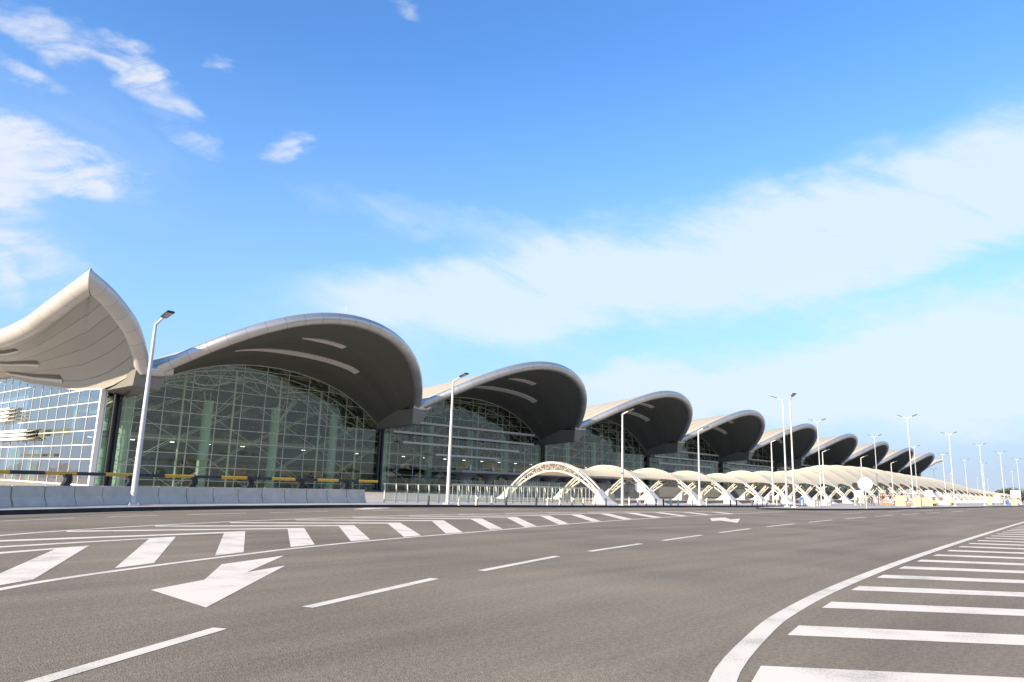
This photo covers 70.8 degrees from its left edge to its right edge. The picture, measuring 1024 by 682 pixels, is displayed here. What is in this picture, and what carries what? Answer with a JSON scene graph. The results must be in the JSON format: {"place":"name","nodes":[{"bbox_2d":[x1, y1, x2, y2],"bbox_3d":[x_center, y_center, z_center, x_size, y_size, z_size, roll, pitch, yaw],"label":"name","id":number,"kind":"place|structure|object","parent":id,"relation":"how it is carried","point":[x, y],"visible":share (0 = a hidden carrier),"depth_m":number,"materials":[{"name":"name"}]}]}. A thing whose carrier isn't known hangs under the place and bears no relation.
{"place":"outdoors","nodes":[
{"label":"outdoors","id":0,"kind":"place"},
{"bbox_2d":[0,480,1020,509],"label":"pavement","id":1,"kind":"structure","parent":0,"point":[373,497],"depth_m":60.91,"materials":[{"name":"concrete"}]},
{"bbox_2d":[125,310,174,505],"bbox_3d":[-15.956,2.890,31.753,1.437,8.538,0.482,-7,-14,37],"label":"street lamp","id":2,"kind":"object","parent":1,"relation":"on","point":[137,464],"visible":0.99,"depth_m":31.83,"materials":[{"name":"metal"}]},
{"bbox_2d":[0,470,378,506],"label":"crash barrier","id":3,"kind":"object","parent":1,"relation":"on","point":[65,493],"visible":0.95,"depth_m":33.94,"materials":[{"name":"concrete"}]},
{"bbox_2d":[442,373,468,503],"bbox_3d":[-3.604,6.224,46.283,1.408,8.368,0.472,-7,-14,37],"label":"street lamp","id":4,"kind":"object","parent":1,"relation":"on","point":[449,458],"visible":0.92,"depth_m":46.37,"materials":[{"name":"metal"}]},
{"bbox_2d":[0,268,943,496],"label":"terminal building","id":5,"kind":"structure","parent":1,"relation":"on","point":[329,396],"depth_m":88.13,"materials":[{"name":"silver metal"}]},
{"bbox_2d":[475,495,478,504],"bbox_3d":[-2.214,9.985,45.204,0.316,0.662,0.176,-14,-20,55],"label":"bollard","id":6,"kind":"object","parent":1,"relation":"on","point":[476,500],"visible":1,"depth_m":45.17,"materials":[{"name":"white metal"}]},
{"bbox_2d":[383,483,581,502],"bbox_3d":[-1.147,10.857,51.756,0.233,1.550,19.697,-9,-15,43],"label":"glass fence","id":7,"kind":"object","parent":1,"relation":"on","point":[521,501],"visible":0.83,"depth_m":51.25,"materials":[{"name":"metal"}]},
{"bbox_2d":[412,466,624,494],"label":"entrance canopy","id":8,"kind":"object","parent":1,"relation":"on","point":[488,477],"visible":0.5,"depth_m":97.38,"materials":[{"name":"white metal"}]},
{"bbox_2d":[452,484,596,501],"bbox_3d":[1.489,12.778,60.285,15.306,1.242,0.077,10,-14,-35],"label":"rail fence","id":9,"kind":"object","parent":1,"relation":"on","point":[527,499],"visible":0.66,"depth_m":59.55,"materials":[{"name":"white metal"}]},
{"bbox_2d":[619,408,634,504],"bbox_3d":[9.082,9.096,56.774,1.273,7.563,0.427,-7,-14,37],"label":"street lamp","id":10,"kind":"object","parent":1,"relation":"on","point":[622,475],"visible":0.88,"depth_m":56.82,"materials":[{"name":"metal"}]},
{"bbox_2d":[635,483,644,491],"bbox_3d":[10.232,12.237,57.576,0.818,1.786,0.105,0,-11,10],"label":"round sign","id":11,"kind":"object","parent":1,"relation":"on","point":[639,487],"visible":1,"depth_m":57.64,"materials":[{"name":"metal"}]},
{"bbox_2d":[494,480,895,498],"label":"bar fence","id":12,"kind":"object","parent":1,"relation":"on","point":[666,492],"visible":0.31,"depth_m":94.52,"materials":[{"name":"white metal"}]},
{"bbox_2d":[697,426,708,504],"bbox_3d":[17.229,11.223,64.915,1.184,7.034,0.397,-7,-14,37],"label":"street lamp","id":13,"kind":"object","parent":1,"relation":"on","point":[699,495],"visible":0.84,"depth_m":64.93,"materials":[{"name":"metal"}]},
{"bbox_2d":[496,461,1022,503],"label":"walkway canopy","id":14,"kind":"object","parent":1,"relation":"on","point":[839,475],"visible":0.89,"depth_m":93.80,"materials":[{"name":"white metal"}]},
{"bbox_2d":[771,438,780,503],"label":"street lamp","id":15,"kind":"object","parent":1,"relation":"on","point":[773,501],"visible":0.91,"depth_m":82.78,"materials":[{"name":"metal"}]},
{"bbox_2d":[809,418,825,503],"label":"street lamp","id":16,"kind":"object","parent":1,"relation":"on","point":[819,461],"visible":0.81,"depth_m":95.65,"materials":[{"name":"metal"}]},
{"bbox_2d":[822,449,829,499],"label":"street lamp","id":17,"kind":"object","parent":1,"relation":"on","point":[823,475],"visible":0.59,"depth_m":100.43,"materials":[{"name":"metal"}]},
{"bbox_2d":[860,455,867,502],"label":"street lamp","id":18,"kind":"object","parent":1,"relation":"on","point":[862,477],"visible":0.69,"depth_m":113.77,"materials":[{"name":"metal"}]},
{"bbox_2d":[869,434,881,501],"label":"street lamp","id":19,"kind":"object","parent":1,"relation":"on","point":[876,464],"visible":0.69,"depth_m":118.24,"materials":[{"name":"metal"}]},
{"bbox_2d":[864,495,894,504],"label":"site railing","id":20,"kind":"object","parent":1,"relation":"on","point":[881,499],"visible":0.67,"depth_m":101.77,"materials":[{"name":"white metal"}]},
{"bbox_2d":[891,461,896,500],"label":"street lamp","id":21,"kind":"object","parent":1,"relation":"on","point":[892,481],"visible":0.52,"depth_m":129.55,"materials":[{"name":"metal"}]},
{"bbox_2d":[879,492,927,503],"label":"site railing","id":22,"kind":"object","parent":1,"relation":"on","point":[882,493],"visible":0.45,"depth_m":113.54,"materials":[{"name":"white metal"}]},
{"bbox_2d":[908,445,919,493],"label":"street lamp","id":23,"kind":"object","parent":1,"relation":"on","point":[915,468],"visible":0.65,"depth_m":140.85,"materials":[{"name":"metal"}]},
{"bbox_2d":[938,453,946,494],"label":"street lamp","id":24,"kind":"object","parent":1,"relation":"on","point":[944,475],"visible":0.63,"depth_m":162.95,"materials":[{"name":"metal"}]},
{"bbox_2d":[1012,492,1023,502],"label":"tree","id":25,"kind":"object","parent":1,"relation":"on","point":[1022,497],"visible":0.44,"depth_m":266.21,"materials":[{"name":"green plant"}]},
{"bbox_2d":[0,506,1023,681],"bbox_3d":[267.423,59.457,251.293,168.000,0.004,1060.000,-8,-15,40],"label":"road","id":26,"kind":"structure","parent":0,"point":[544,594],"depth_m":10.43,"materials":[{"name":"grey asphalt"}]},
{"bbox_2d":[0,503,1023,514],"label":"kerb","id":27,"kind":"structure","parent":26,"relation":"on","point":[50,511],"depth_m":36.26,"materials":[{"name":"black paint"}]},
{"bbox_2d":[756,506,1015,509],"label":"kerb","id":28,"kind":"structure","parent":26,"relation":"on","point":[871,508],"depth_m":74.04,"materials":[{"name":"black paint"}]},
{"bbox_2d":[858,477,871,508],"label":"round sign","id":29,"kind":"object","parent":28,"relation":"on","point":[864,484],"visible":1,"depth_m":72.52,"materials":[{"name":"white metal"}]},
{"bbox_2d":[995,488,1013,499],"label":"tree","id":30,"kind":"object","parent":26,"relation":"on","point":[1001,491],"visible":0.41,"depth_m":270.22,"materials":[{"name":"green plant"}]},
{"bbox_2d":[1004,487,1023,492],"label":"tree","id":31,"kind":"object","parent":26,"relation":"on","point":[1015,489],"visible":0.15,"depth_m":276.04,"materials":[{"name":"green plant"}]},
{"bbox_2d":[0,0,1023,497],"label":"sky","id":32,"kind":"structure","parent":0,"point":[727,206],"materials":[{"name":"blue"}]},
{"bbox_2d":[821,500,830,505],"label":"concrete block","id":33,"kind":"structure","parent":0,"point":[826,502],"depth_m":82.57,"materials":[{"name":"white concrete"}]},
{"bbox_2d":[760,504,1023,508],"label":"pavement","id":34,"kind":"structure","parent":0,"point":[868,506],"depth_m":86.88,"materials":[{"name":"concrete"}]},
{"bbox_2d":[771,396,789,506],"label":"street lamp","id":35,"kind":"object","parent":34,"relation":"on","point":[786,490],"visible":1,"depth_m":69.94,"materials":[{"name":"metal"}]},
{"bbox_2d":[789,393,797,507],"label":"street lamp","id":36,"kind":"object","parent":34,"relation":"on","point":[793,480],"visible":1,"depth_m":68.61,"materials":[{"name":"metal"}]},
{"bbox_2d":[806,500,820,505],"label":"concrete block","id":37,"kind":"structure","parent":34,"relation":"on","point":[813,502],"depth_m":76.76,"materials":[{"name":"white concrete"}]},
{"bbox_2d":[854,490,861,504],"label":"square sign","id":38,"kind":"object","parent":34,"relation":"on","point":[857,493],"visible":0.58,"depth_m":92.32,"materials":[{"name":"white metal"}]},
{"bbox_2d":[854,498,880,504],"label":"site railing","id":39,"kind":"object","parent":34,"relation":"on","point":[868,503],"visible":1,"depth_m":93.17,"materials":[{"name":"white metal"}]},
{"bbox_2d":[882,500,890,505],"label":"plastic barrier","id":40,"kind":"object","parent":34,"relation":"on","point":[885,502],"visible":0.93,"depth_m":98.48,"materials":[{"name":"orange plastic"}]},
{"bbox_2d":[895,495,905,505],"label":"hoarding box","id":41,"kind":"object","parent":34,"relation":"on","point":[899,500],"visible":1,"depth_m":98.80,"materials":[{"name":"yellow plastic"}]},
{"bbox_2d":[897,414,916,506],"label":"street lamp","id":42,"kind":"object","parent":34,"relation":"on","point":[910,461],"visible":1,"depth_m":93.66,"materials":[{"name":"metal"}]},
{"bbox_2d":[906,501,912,505],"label":"plastic barrier","id":43,"kind":"object","parent":34,"relation":"on","point":[909,503],"visible":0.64,"depth_m":103.75,"materials":[{"name":"orange plastic"}]},
{"bbox_2d":[914,498,920,505],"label":"hoarding box","id":44,"kind":"object","parent":34,"relation":"on","point":[917,501],"visible":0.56,"depth_m":99.68,"materials":[{"name":"yellow plastic"}]},
{"bbox_2d":[922,498,932,505],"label":"hoarding box","id":45,"kind":"object","parent":34,"relation":"on","point":[927,502],"visible":0.84,"depth_m":107.02,"materials":[{"name":"yellow plastic"}]},
{"bbox_2d":[925,490,932,497],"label":"square sign","id":46,"kind":"object","parent":34,"relation":"on","point":[928,493],"visible":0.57,"depth_m":114.15,"materials":[{"name":"white metal"}]},
{"bbox_2d":[939,501,948,504],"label":"hoarding box","id":47,"kind":"object","parent":34,"relation":"on","point":[943,502],"visible":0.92,"depth_m":123.14,"materials":[{"name":"white concrete"}]},
{"bbox_2d":[941,432,956,505],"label":"street lamp","id":48,"kind":"object","parent":34,"relation":"on","point":[952,471],"visible":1,"depth_m":117.03,"materials":[{"name":"metal"}]},
{"bbox_2d":[949,497,953,504],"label":"hoarding box","id":49,"kind":"object","parent":34,"relation":"on","point":[951,500],"visible":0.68,"depth_m":131.29,"materials":[{"name":"yellow plastic"}]},
{"bbox_2d":[972,443,985,504],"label":"street lamp","id":50,"kind":"object","parent":34,"relation":"on","point":[982,475],"visible":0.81,"depth_m":140.00,"materials":[{"name":"metal"}]},
{"bbox_2d":[994,451,1005,504],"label":"street lamp","id":51,"kind":"object","parent":34,"relation":"on","point":[1002,479],"visible":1,"depth_m":162.04,"materials":[{"name":"metal"}]},
{"bbox_2d":[989,499,1017,504],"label":"site railing","id":52,"kind":"object","parent":34,"relation":"on","point":[1000,501],"visible":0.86,"depth_m":159.44,"materials":[{"name":"white metal"}]},
{"bbox_2d":[1010,490,1020,504],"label":"square sign","id":53,"kind":"object","parent":34,"relation":"on","point":[1015,494],"visible":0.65,"depth_m":160.15,"materials":[{"name":"white metal"}]},
{"bbox_2d":[900,495,991,499],"bbox_3d":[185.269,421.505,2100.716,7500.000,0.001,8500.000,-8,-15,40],"label":"ground","id":54,"kind":"structure","parent":0,"point":[942,498],"depth_m":743.80,"materials":[{"name":"grey concrete"}]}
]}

